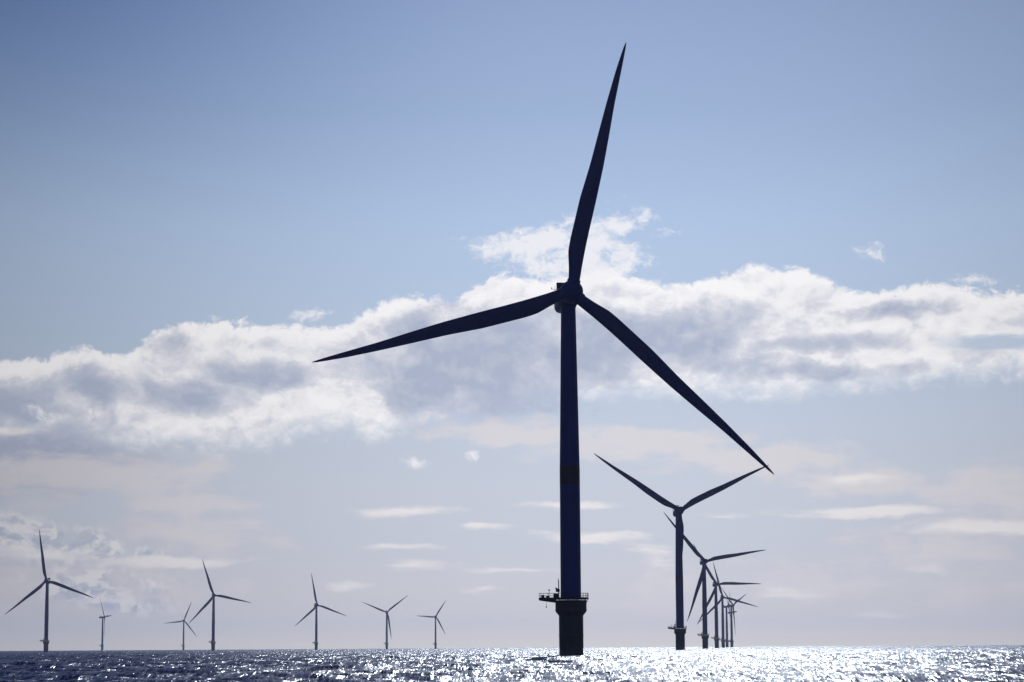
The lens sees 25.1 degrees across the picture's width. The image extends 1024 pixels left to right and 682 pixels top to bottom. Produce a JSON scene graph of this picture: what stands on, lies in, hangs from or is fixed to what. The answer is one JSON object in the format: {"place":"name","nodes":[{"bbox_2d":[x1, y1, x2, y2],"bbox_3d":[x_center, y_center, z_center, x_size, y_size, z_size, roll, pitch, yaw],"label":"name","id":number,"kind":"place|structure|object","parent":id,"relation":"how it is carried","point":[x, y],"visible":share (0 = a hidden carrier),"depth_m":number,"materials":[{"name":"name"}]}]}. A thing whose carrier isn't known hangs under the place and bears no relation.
{"place":"outdoors","nodes":[
{"label":"outdoors","id":0,"kind":"place"},
{"bbox_2d":[0,645,1023,681],"bbox_3d":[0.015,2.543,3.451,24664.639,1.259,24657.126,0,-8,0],"label":"sea","id":1,"kind":"structure","parent":0,"point":[966,663],"depth_m":257.25,"materials":[{"name":"liquid"}]},
{"bbox_2d":[6,529,92,651],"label":"wind turbine","id":2,"kind":"object","parent":1,"relation":"in","point":[47,581],"visible":1,"depth_m":2670.00,"materials":[{"name":"paint"}]},
{"bbox_2d":[99,599,111,650],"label":"wind turbine","id":3,"kind":"object","parent":1,"relation":"in","point":[102,617],"visible":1,"depth_m":5644.58,"materials":[{"name":"paint"}]},
{"bbox_2d":[169,602,196,649],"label":"wind turbine","id":4,"kind":"object","parent":1,"relation":"in","point":[183,645],"visible":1,"depth_m":6448.53,"materials":[{"name":"paint"}]},
{"bbox_2d":[189,559,249,650],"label":"wind turbine","id":5,"kind":"object","parent":1,"relation":"in","point":[212,599],"visible":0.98,"depth_m":3435.53,"materials":[{"name":"paint"}]},
{"bbox_2d":[295,573,345,649],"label":"wind turbine","id":6,"kind":"object","parent":1,"relation":"in","point":[316,626],"visible":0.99,"depth_m":4258.26,"materials":[{"name":"paint"}]},
{"bbox_2d":[363,596,406,648],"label":"wind turbine","id":7,"kind":"object","parent":1,"relation":"in","point":[387,619],"visible":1,"depth_m":5136.98,"materials":[{"name":"paint"}]},
{"bbox_2d":[421,602,444,648],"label":"wind turbine","id":8,"kind":"object","parent":1,"relation":"in","point":[435,643],"visible":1,"depth_m":5945.24,"materials":[{"name":"paint"}]},
{"bbox_2d":[313,43,773,655],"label":"wind turbine","id":9,"kind":"object","parent":1,"relation":"in","point":[569,599],"visible":0.99,"depth_m":519.95,"materials":[{"name":"paint"}]},
{"bbox_2d":[595,454,767,649],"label":"wind turbine","id":10,"kind":"object","parent":1,"relation":"in","point":[679,510],"visible":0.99,"depth_m":1361.73,"materials":[{"name":"paint"}]},
{"bbox_2d":[664,513,763,648],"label":"wind turbine","id":11,"kind":"object","parent":1,"relation":"in","point":[702,580],"visible":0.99,"depth_m":2178.00,"materials":[{"name":"paint"}]},
{"bbox_2d":[693,544,758,647],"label":"wind turbine","id":12,"kind":"object","parent":1,"relation":"in","point":[715,638],"visible":0.89,"depth_m":2983.08,"materials":[{"name":"paint"}]},
{"bbox_2d":[724,593,729,646],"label":"wind turbine","id":13,"kind":"object","parent":1,"relation":"in","point":[726,641],"visible":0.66,"depth_m":4650.41,"materials":[{"name":"paint"}]},
{"bbox_2d":[699,563,756,647],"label":"wind turbine","id":14,"kind":"object","parent":1,"relation":"in","point":[722,639],"visible":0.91,"depth_m":3787.36,"materials":[{"name":"paint"}]},
{"bbox_2d":[722,589,745,646],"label":"wind turbine","id":15,"kind":"object","parent":1,"relation":"in","point":[731,605],"visible":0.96,"depth_m":4523.98,"materials":[{"name":"paint"}]},
{"bbox_2d":[0,0,1023,650],"label":"sky","id":16,"kind":"structure","parent":0,"point":[811,212],"materials":[{"name":"blue"}]}
]}

